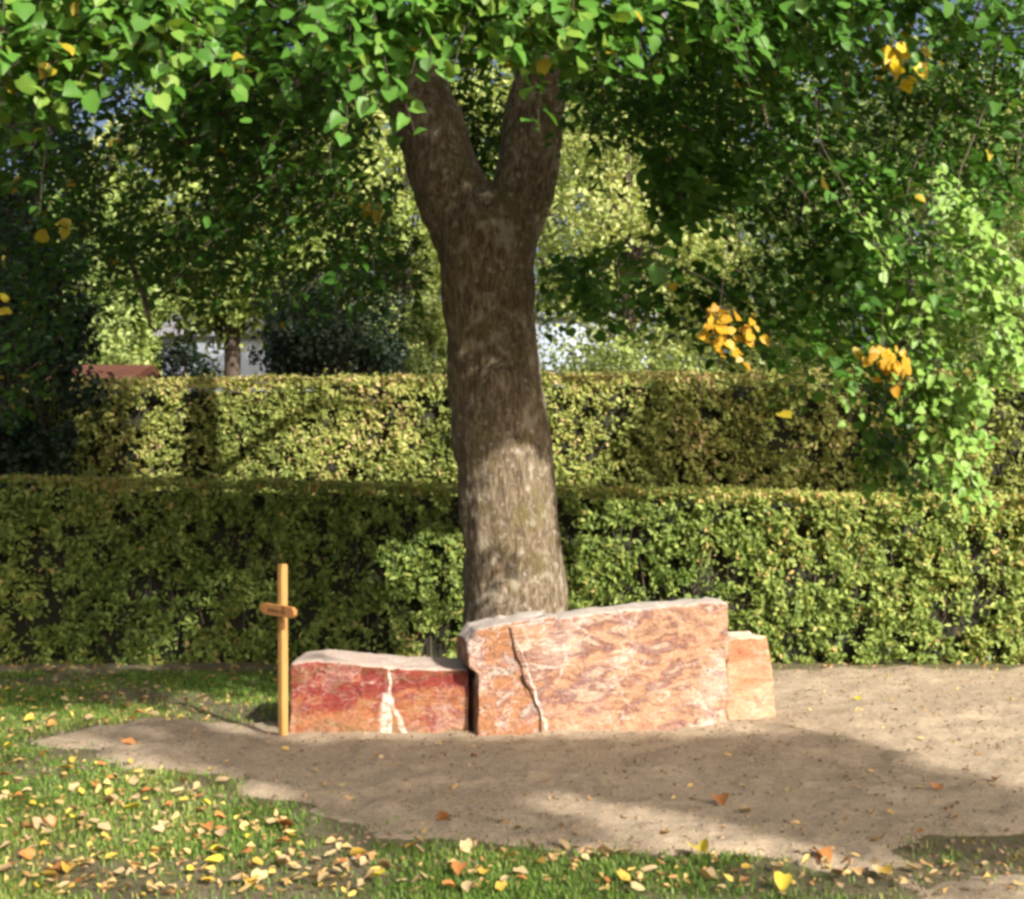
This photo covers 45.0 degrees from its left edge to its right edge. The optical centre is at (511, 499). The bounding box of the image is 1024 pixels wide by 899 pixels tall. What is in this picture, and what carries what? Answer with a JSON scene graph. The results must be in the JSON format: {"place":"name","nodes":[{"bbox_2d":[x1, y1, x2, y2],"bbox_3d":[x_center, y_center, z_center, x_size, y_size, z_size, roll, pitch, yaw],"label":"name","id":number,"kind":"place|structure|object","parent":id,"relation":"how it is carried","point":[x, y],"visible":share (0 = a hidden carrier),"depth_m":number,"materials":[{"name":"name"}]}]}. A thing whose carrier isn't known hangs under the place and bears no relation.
{"place":"outdoors","nodes":[
{"label":"outdoors","id":0,"kind":"place"},
{"bbox_2d":[31,365,161,394],"bbox_3d":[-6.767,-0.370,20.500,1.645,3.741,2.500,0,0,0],"label":"house","id":1,"kind":"structure","parent":0,"point":[131,371],"depth_m":20.02,"materials":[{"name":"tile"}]},
{"bbox_2d":[152,311,324,392],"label":"house","id":2,"kind":"structure","parent":0,"point":[248,369],"depth_m":38.00,"materials":[{"name":"paint"}]},
{"bbox_2d":[0,661,1023,898],"bbox_3d":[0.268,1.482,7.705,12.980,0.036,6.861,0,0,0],"label":"lawn grass","id":3,"kind":"structure","parent":0,"point":[557,890],"depth_m":5.45,"materials":[{"name":"plant"}]},
{"bbox_2d":[0,841,11,847],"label":"fallen leaf","id":4,"kind":"object","parent":3,"relation":"on","point":[5,844],"visible":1,"depth_m":5.22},
{"bbox_2d":[0,864,12,871],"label":"fallen leaf","id":5,"kind":"object","parent":3,"relation":"on","point":[4,867],"visible":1,"depth_m":4.91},
{"bbox_2d":[18,847,34,858],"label":"fallen leaf","id":6,"kind":"object","parent":3,"relation":"on","point":[28,852],"visible":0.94,"depth_m":5.15,"materials":[{"name":"plant"}]},
{"bbox_2d":[24,713,34,719],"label":"fallen leaf","id":7,"kind":"object","parent":3,"relation":"on","point":[29,716],"visible":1,"depth_m":8.26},
{"bbox_2d":[28,815,40,829],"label":"fallen leaf","id":8,"kind":"object","parent":3,"relation":"on","point":[35,821],"visible":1,"depth_m":5.58,"materials":[{"name":"plant"}]},
{"bbox_2d":[39,814,54,826],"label":"fallen leaf","id":9,"kind":"object","parent":3,"relation":"on","point":[50,818],"visible":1,"depth_m":5.61,"materials":[{"name":"plant"}]},
{"bbox_2d":[39,870,56,876],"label":"fallen leaf","id":10,"kind":"object","parent":3,"relation":"on","point":[51,873],"visible":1,"depth_m":4.88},
{"bbox_2d":[43,862,60,869],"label":"fallen leaf","id":11,"kind":"object","parent":3,"relation":"on","point":[56,865],"visible":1,"depth_m":4.92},
{"bbox_2d":[0,61,117,488],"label":"yew tree","id":12,"kind":"object","parent":3,"relation":"on","point":[15,455],"visible":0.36,"depth_m":13.04,"materials":[{"name":"green plant"}]},
{"bbox_2d":[58,874,69,880],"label":"fallen leaf","id":13,"kind":"object","parent":3,"relation":"on","point":[64,877],"visible":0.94,"depth_m":4.80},
{"bbox_2d":[57,881,70,886],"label":"fallen leaf","id":14,"kind":"object","parent":3,"relation":"on","point":[61,884],"visible":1,"depth_m":4.76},
{"bbox_2d":[61,861,79,872],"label":"fallen leaf","id":15,"kind":"object","parent":3,"relation":"on","point":[66,868],"visible":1,"depth_m":4.94,"materials":[{"name":"plant"}]},
{"bbox_2d":[69,782,79,790],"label":"fallen leaf","id":16,"kind":"object","parent":3,"relation":"on","point":[72,786],"visible":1,"depth_m":6.31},
{"bbox_2d":[8,163,181,394],"bbox_3d":[-8.833,-2.434,24.139,4.614,8.076,4.881,0,0,0],"label":"broadleaf tree","id":17,"kind":"object","parent":3,"relation":"on","point":[108,329],"visible":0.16,"depth_m":23.87,"materials":[{"name":"green plant"}]},
{"bbox_2d":[98,821,110,829],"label":"fallen leaf","id":18,"kind":"object","parent":3,"relation":"on","point":[105,826],"visible":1,"depth_m":5.54,"materials":[{"name":"plant"}]},
{"bbox_2d":[19,170,190,374],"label":"broadleaf tree","id":19,"kind":"object","parent":3,"relation":"on","point":[152,351],"visible":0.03,"depth_m":47.57,"materials":[{"name":"green plant"}]},
{"bbox_2d":[101,794,118,801],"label":"fallen leaf","id":20,"kind":"object","parent":3,"relation":"on","point":[111,798],"visible":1,"depth_m":5.98,"materials":[{"name":"plant"}]},
{"bbox_2d":[114,867,124,872],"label":"fallen leaf","id":21,"kind":"object","parent":3,"relation":"on","point":[120,870],"visible":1,"depth_m":4.90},
{"bbox_2d":[123,802,140,808],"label":"fallen leaf","id":22,"kind":"object","parent":3,"relation":"on","point":[132,805],"visible":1,"depth_m":5.93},
{"bbox_2d":[117,374,153,392],"bbox_3d":[-5.086,-0.063,16.956,1.218,3.336,1.531,0,0,0],"label":"yellow shrub","id":23,"kind":"object","parent":3,"relation":"on","point":[150,390],"depth_m":17.00,"materials":[{"name":"green plant"}]},
{"bbox_2d":[129,778,141,784],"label":"fallen leaf","id":24,"kind":"object","parent":3,"relation":"on","point":[134,781],"visible":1,"depth_m":6.45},
{"bbox_2d":[151,825,164,831],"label":"fallen leaf","id":25,"kind":"object","parent":3,"relation":"on","point":[160,828],"visible":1,"depth_m":5.49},
{"bbox_2d":[158,820,168,826],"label":"fallen leaf","id":26,"kind":"object","parent":3,"relation":"on","point":[163,823],"visible":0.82,"depth_m":5.64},
{"bbox_2d":[152,334,225,391],"bbox_3d":[-4.856,-0.432,18.589,1.081,4.071,0.983,0,0,-16],"label":"dark shrub","id":27,"kind":"object","parent":3,"relation":"on","point":[181,355],"visible":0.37,"depth_m":18.37,"materials":[{"name":"green plant"}]},
{"bbox_2d":[198,828,207,834],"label":"fallen leaf","id":28,"kind":"object","parent":3,"relation":"on","point":[201,830],"visible":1,"depth_m":5.49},
{"bbox_2d":[200,821,213,829],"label":"fallen leaf","id":29,"kind":"object","parent":3,"relation":"on","point":[208,825],"visible":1,"depth_m":5.51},
{"bbox_2d":[201,877,215,880],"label":"fallen leaf","id":30,"kind":"object","parent":3,"relation":"on","point":[206,878],"visible":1,"depth_m":4.80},
{"bbox_2d":[204,854,223,861],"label":"fallen leaf","id":31,"kind":"object","parent":3,"relation":"on","point":[217,858],"visible":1,"depth_m":5.03,"materials":[{"name":"plant"}]},
{"bbox_2d":[210,844,222,850],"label":"fallen leaf","id":32,"kind":"object","parent":3,"relation":"on","point":[215,847],"visible":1,"depth_m":5.22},
{"bbox_2d":[214,828,225,835],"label":"fallen leaf","id":33,"kind":"object","parent":3,"relation":"on","point":[221,832],"visible":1,"depth_m":5.42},
{"bbox_2d":[215,810,225,817],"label":"fallen leaf","id":34,"kind":"object","parent":3,"relation":"on","point":[219,813],"visible":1,"depth_m":5.77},
{"bbox_2d":[215,776,228,780],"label":"fallen leaf","id":35,"kind":"object","parent":3,"relation":"on","point":[222,778],"visible":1,"depth_m":6.48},
{"bbox_2d":[53,46,407,391],"bbox_3d":[-6.212,-4.346,26.787,6.663,11.898,6.388,0,0,38],"label":"broadleaf tree","id":36,"kind":"object","parent":3,"relation":"on","point":[233,324],"visible":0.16,"depth_m":26.28,"materials":[{"name":"green plant"}]},
{"bbox_2d":[230,872,245,879],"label":"fallen leaf","id":37,"kind":"object","parent":3,"relation":"on","point":[236,877],"visible":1,"depth_m":4.79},
{"bbox_2d":[239,847,252,852],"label":"fallen leaf","id":38,"kind":"object","parent":3,"relation":"on","point":[248,849],"visible":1,"depth_m":5.13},
{"bbox_2d":[242,872,258,883],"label":"fallen leaf","id":39,"kind":"object","parent":3,"relation":"on","point":[254,877],"visible":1,"depth_m":4.78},
{"bbox_2d":[249,856,262,864],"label":"fallen leaf","id":40,"kind":"object","parent":3,"relation":"on","point":[257,860],"visible":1,"depth_m":4.99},
{"bbox_2d":[251,868,267,883],"bbox_3d":[-0.987,1.468,4.823,0.066,0.019,0.078,13,15,-4],"label":"fallen leaf","id":41,"kind":"object","parent":3,"relation":"on","point":[262,874],"visible":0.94,"depth_m":4.84,"materials":[{"name":"plant"}]},
{"bbox_2d":[273,854,290,863],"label":"fallen leaf","id":42,"kind":"object","parent":3,"relation":"on","point":[282,859],"visible":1,"depth_m":5.00,"materials":[{"name":"plant"}]},
{"bbox_2d":[275,835,290,841],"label":"fallen leaf","id":43,"kind":"object","parent":3,"relation":"on","point":[284,838],"visible":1,"depth_m":5.28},
{"bbox_2d":[275,818,293,826],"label":"fallen leaf","id":44,"kind":"object","parent":3,"relation":"on","point":[288,822],"visible":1,"depth_m":5.61,"materials":[{"name":"plant"}]},
{"bbox_2d":[307,865,318,878],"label":"fallen leaf","id":45,"kind":"object","parent":3,"relation":"on","point":[313,875],"visible":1,"depth_m":4.79,"materials":[{"name":"plant"}]},
{"bbox_2d":[308,855,321,861],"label":"fallen leaf","id":46,"kind":"object","parent":3,"relation":"on","point":[315,858],"visible":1,"depth_m":5.07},
{"bbox_2d":[318,872,330,882],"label":"fallen leaf","id":47,"kind":"object","parent":3,"relation":"on","point":[322,876],"visible":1,"depth_m":4.79,"materials":[{"name":"plant"}]},
{"bbox_2d":[324,849,336,855],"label":"fallen leaf","id":48,"kind":"object","parent":3,"relation":"on","point":[331,852],"visible":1,"depth_m":5.16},
{"bbox_2d":[248,250,425,390],"bbox_3d":[-2.815,-1.230,19.969,2.936,5.667,3.031,0,0,0],"label":"dark tree","id":49,"kind":"object","parent":3,"relation":"on","point":[333,348],"visible":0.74,"depth_m":19.48,"materials":[{"name":"green plant"}]},
{"bbox_2d":[340,857,348,866],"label":"fallen leaf","id":50,"kind":"object","parent":3,"relation":"on","point":[345,863],"visible":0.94,"depth_m":5.02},
{"bbox_2d":[349,847,367,855],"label":"fallen leaf","id":51,"kind":"object","parent":3,"relation":"on","point":[355,851],"visible":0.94,"depth_m":5.15,"materials":[{"name":"plant"}]},
{"bbox_2d":[357,878,365,885],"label":"fallen leaf","id":52,"kind":"object","parent":3,"relation":"on","point":[361,881],"visible":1,"depth_m":4.71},
{"bbox_2d":[237,0,490,389],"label":"broadleaf tree","id":53,"kind":"object","parent":3,"relation":"on","point":[344,123],"depth_m":50.85,"materials":[{"name":"green plant"}]},
{"bbox_2d":[360,856,369,864],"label":"fallen leaf","id":54,"kind":"object","parent":3,"relation":"on","point":[363,860],"visible":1,"depth_m":5.03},
{"bbox_2d":[363,869,374,879],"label":"fallen leaf","id":55,"kind":"object","parent":3,"relation":"on","point":[367,876],"visible":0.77,"depth_m":4.84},
{"bbox_2d":[370,869,385,875],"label":"fallen leaf","id":56,"kind":"object","parent":3,"relation":"on","point":[379,872],"visible":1,"depth_m":4.81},
{"bbox_2d":[379,858,394,867],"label":"fallen leaf","id":57,"kind":"object","parent":3,"relation":"on","point":[385,862],"visible":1,"depth_m":4.97,"materials":[{"name":"plant"}]},
{"bbox_2d":[298,87,497,387],"bbox_3d":[-3.031,-5.187,32.888,5.507,13.579,5.121,0,0,-30],"label":"broadleaf tree","id":58,"kind":"object","parent":3,"relation":"on","point":[397,159],"visible":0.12,"depth_m":32.25,"materials":[{"name":"green plant"}]},
{"bbox_2d":[395,290,446,389],"bbox_3d":[-1.258,-0.735,18.236,1.104,4.676,1.020,0,0,-39],"label":"conifer shrub","id":59,"kind":"object","parent":3,"relation":"on","point":[431,328],"visible":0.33,"depth_m":17.95,"materials":[{"name":"green plant"}]},
{"bbox_2d":[442,879,455,886],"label":"fallen leaf","id":60,"kind":"object","parent":3,"relation":"on","point":[449,883],"visible":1,"depth_m":4.69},
{"bbox_2d":[451,861,467,874],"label":"fallen leaf","id":61,"kind":"object","parent":3,"relation":"on","point":[458,867],"visible":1,"depth_m":4.89,"materials":[{"name":"plant"}]},
{"bbox_2d":[459,838,472,852],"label":"fallen leaf","id":62,"kind":"object","parent":3,"relation":"on","point":[467,843],"visible":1,"depth_m":5.23,"materials":[{"name":"plant"}]},
{"bbox_2d":[461,878,476,892],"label":"fallen leaf","id":63,"kind":"object","parent":3,"relation":"on","point":[467,885],"visible":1,"depth_m":4.70,"materials":[{"name":"plant"}]},
{"bbox_2d":[477,867,490,873],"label":"fallen leaf","id":64,"kind":"object","parent":3,"relation":"on","point":[482,870],"visible":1,"depth_m":4.88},
{"bbox_2d":[495,880,507,890],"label":"fallen leaf","id":65,"kind":"object","parent":3,"relation":"on","point":[500,886],"visible":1,"depth_m":4.68,"materials":[{"name":"plant"}]},
{"bbox_2d":[0,0,1023,627],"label":"linden tree","id":66,"kind":"object","parent":3,"relation":"on","point":[402,56],"visible":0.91,"depth_m":7.75,"materials":[{"name":"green plant"}]},
{"bbox_2d":[0,467,1023,665],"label":"hedge","id":67,"kind":"object","parent":3,"relation":"on","point":[119,574],"visible":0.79,"depth_m":11.32,"materials":[{"name":"green plant"}]},
{"bbox_2d":[0,660,1023,896],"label":"leaf litter","id":68,"kind":"object","parent":3,"relation":"on","point":[103,886],"visible":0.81,"depth_m":5.26,"materials":[{"name":"plant"}]},
{"bbox_2d":[7,361,1023,506],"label":"hedge","id":69,"kind":"object","parent":3,"relation":"on","point":[706,435],"visible":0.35,"depth_m":14.62,"materials":[{"name":"plant"}]},
{"bbox_2d":[511,865,527,873],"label":"fallen leaf","id":70,"kind":"object","parent":3,"relation":"on","point":[521,869],"visible":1,"depth_m":4.89,"materials":[{"name":"plant"}]},
{"bbox_2d":[31,665,1023,898],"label":"sand bed","id":71,"kind":"object","parent":3,"relation":"on","point":[951,792],"visible":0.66,"depth_m":6.72,"materials":[{"name":"sand"}]},
{"bbox_2d":[121,737,135,744],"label":"fallen leaf","id":72,"kind":"object","parent":71,"relation":"on","point":[128,740],"visible":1,"depth_m":7.45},
{"bbox_2d":[260,564,296,735],"bbox_3d":[-1.437,1.025,7.691,0.360,1.250,0.079,0,0,44],"label":"wooden cross","id":73,"kind":"object","parent":71,"relation":"on","point":[282,610],"visible":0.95,"depth_m":7.68,"materials":[{"name":"yellow wood"}]},
{"bbox_2d":[289,649,468,732],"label":"stone block","id":74,"kind":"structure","parent":71,"relation":"on","point":[332,691],"depth_m":7.89,"materials":[{"name":"stone"}]},
{"bbox_2d":[436,810,451,819],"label":"fallen leaf","id":75,"kind":"object","parent":71,"relation":"on","point":[442,815],"visible":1,"depth_m":5.71,"materials":[{"name":"plant"}]},
{"bbox_2d":[456,611,554,735],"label":"stone block","id":76,"kind":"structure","parent":71,"relation":"on","point":[501,701],"depth_m":7.80,"materials":[{"name":"stone"}]},
{"bbox_2d":[0,665,1023,898],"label":"soil crumbs","id":77,"kind":"object","parent":71,"relation":"on","point":[812,850],"visible":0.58,"depth_m":6.74,"materials":[{"name":"soil"}]},
{"bbox_2d":[510,596,727,731],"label":"stone slab","id":78,"kind":"structure","parent":71,"relation":"on","point":[650,665],"depth_m":7.95,"materials":[{"name":"stone"}]},
{"bbox_2d":[712,793,728,805],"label":"fallen leaf","id":79,"kind":"object","parent":71,"relation":"on","point":[721,799],"visible":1,"depth_m":6.08,"materials":[{"name":"plant"}]},
{"bbox_2d":[739,806,750,811],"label":"fallen leaf","id":80,"kind":"object","parent":71,"relation":"on","point":[745,809],"visible":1,"depth_m":5.80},
{"bbox_2d":[725,631,775,719],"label":"stone block","id":81,"kind":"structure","parent":71,"relation":"on","point":[750,693],"depth_m":8.38,"materials":[{"name":"stone"}]},
{"bbox_2d":[812,846,831,862],"bbox_3d":[1.285,1.452,5.076,0.084,0.048,0.096,8,0,-25],"label":"fallen leaf","id":82,"kind":"object","parent":71,"relation":"on","point":[826,851],"visible":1,"depth_m":5.09,"materials":[{"name":"plant"}]},
{"bbox_2d":[931,782,943,788],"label":"fallen leaf","id":83,"kind":"object","parent":71,"relation":"on","point":[935,785],"visible":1,"depth_m":6.29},
{"bbox_2d":[417,3,657,388],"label":"broadleaf tree","id":84,"kind":"object","parent":3,"relation":"on","point":[508,71],"visible":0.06,"depth_m":49.04,"materials":[{"name":"green plant"}]},
{"bbox_2d":[531,856,545,862],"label":"fallen leaf","id":85,"kind":"object","parent":3,"relation":"on","point":[541,859],"visible":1,"depth_m":5.02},
{"bbox_2d":[558,838,569,851],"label":"fallen leaf","id":86,"kind":"object","parent":3,"relation":"on","point":[565,844],"visible":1,"depth_m":5.30,"materials":[{"name":"plant"}]},
{"bbox_2d":[597,846,608,856],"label":"fallen leaf","id":87,"kind":"object","parent":3,"relation":"on","point":[602,852],"visible":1,"depth_m":5.09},
{"bbox_2d":[599,843,615,855],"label":"fallen leaf","id":88,"kind":"object","parent":3,"relation":"on","point":[603,846],"visible":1,"depth_m":5.12,"materials":[{"name":"plant"}]},
{"bbox_2d":[616,868,630,881],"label":"fallen leaf","id":89,"kind":"object","parent":3,"relation":"on","point":[621,873],"visible":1,"depth_m":4.83,"materials":[{"name":"plant"}]},
{"bbox_2d":[615,846,632,851],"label":"fallen leaf","id":90,"kind":"object","parent":3,"relation":"on","point":[626,848],"visible":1,"depth_m":5.19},
{"bbox_2d":[538,312,720,387],"bbox_3d":[1.226,-0.444,16.823,2.695,4.098,3.137,0,0,39],"label":"green shrub","id":91,"kind":"object","parent":3,"relation":"on","point":[601,357],"visible":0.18,"depth_m":16.36,"materials":[{"name":"green plant"}]},
{"bbox_2d":[631,881,644,890],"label":"fallen leaf","id":92,"kind":"object","parent":3,"relation":"on","point":[636,885],"visible":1,"depth_m":4.69,"materials":[{"name":"plant"}]},
{"bbox_2d":[534,51,759,379],"bbox_3d":[2.623,-4.334,28.712,5.782,11.875,5.958,0,0,-27],"label":"broadleaf tree","id":93,"kind":"object","parent":3,"relation":"on","point":[628,221],"visible":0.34,"depth_m":28.13,"materials":[{"name":"green plant"}]},
{"bbox_2d":[641,865,657,871],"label":"fallen leaf","id":94,"kind":"object","parent":3,"relation":"on","point":[650,867],"visible":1,"depth_m":4.94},
{"bbox_2d":[687,838,708,852],"bbox_3d":[0.790,1.450,5.185,0.104,0.048,0.097,0,0,36],"label":"fallen leaf","id":95,"kind":"object","parent":3,"relation":"on","point":[703,845],"visible":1,"depth_m":5.19,"materials":[{"name":"plant"}]},
{"bbox_2d":[698,867,717,878],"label":"fallen leaf","id":96,"kind":"object","parent":3,"relation":"on","point":[709,872],"visible":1,"depth_m":4.84,"materials":[{"name":"plant"}]},
{"bbox_2d":[564,13,893,385],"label":"broadleaf tree","id":97,"kind":"object","parent":3,"relation":"on","point":[731,222],"visible":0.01,"depth_m":47.19,"materials":[{"name":"green plant"}]},
{"bbox_2d":[664,140,857,386],"bbox_3d":[6.285,-3.866,31.092,5.085,10.939,5.255,0,0,0],"label":"broadleaf tree","id":98,"kind":"object","parent":3,"relation":"on","point":[750,360],"visible":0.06,"depth_m":30.68,"materials":[{"name":"green plant"}]},
{"bbox_2d":[768,861,782,867],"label":"fallen leaf","id":99,"kind":"object","parent":3,"relation":"on","point":[776,864],"visible":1,"depth_m":4.97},
{"bbox_2d":[774,871,792,889],"bbox_3d":[1.038,1.459,4.733,0.069,0.040,0.081,6,30,12],"label":"fallen leaf","id":100,"kind":"object","parent":3,"relation":"on","point":[782,880],"visible":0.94,"depth_m":4.74,"materials":[{"name":"plant"}]},
{"bbox_2d":[830,865,847,874],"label":"fallen leaf","id":101,"kind":"object","parent":3,"relation":"on","point":[837,871],"visible":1,"depth_m":4.86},
{"bbox_2d":[728,48,1023,384],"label":"broadleaf tree","id":102,"kind":"object","parent":3,"relation":"on","point":[923,215],"visible":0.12,"depth_m":24.49,"materials":[{"name":"green plant"}]},
{"bbox_2d":[872,864,881,874],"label":"fallen leaf","id":103,"kind":"object","parent":3,"relation":"on","point":[876,869],"visible":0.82,"depth_m":4.95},
{"bbox_2d":[878,865,893,872],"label":"fallen leaf","id":104,"kind":"object","parent":3,"relation":"on","point":[886,869],"visible":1,"depth_m":4.86,"materials":[{"name":"plant"}]},
{"bbox_2d":[782,27,1023,382],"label":"broadleaf tree","id":105,"kind":"object","parent":3,"relation":"on","point":[971,256],"visible":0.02,"depth_m":45.23,"materials":[{"name":"green plant"}]},
{"bbox_2d":[784,0,1023,522],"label":"hanging branch tree","id":106,"kind":"object","parent":3,"relation":"on","point":[932,392],"visible":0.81,"depth_m":7.92,"materials":[{"name":"green plant"}]},
{"bbox_2d":[905,863,922,869],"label":"fallen leaf","id":107,"kind":"object","parent":3,"relation":"on","point":[917,866],"visible":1,"depth_m":4.97,"materials":[{"name":"plant"}]},
{"bbox_2d":[923,869,941,878],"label":"fallen leaf","id":108,"kind":"object","parent":3,"relation":"on","point":[932,874],"visible":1,"depth_m":4.81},
{"bbox_2d":[2,0,1023,383],"label":"sky","id":109,"kind":"structure","parent":0,"point":[101,123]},
{"bbox_2d":[535,312,656,386],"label":"house","id":110,"kind":"structure","parent":0,"point":[545,346],"depth_m":40.00,"materials":[{"name":"paint"}]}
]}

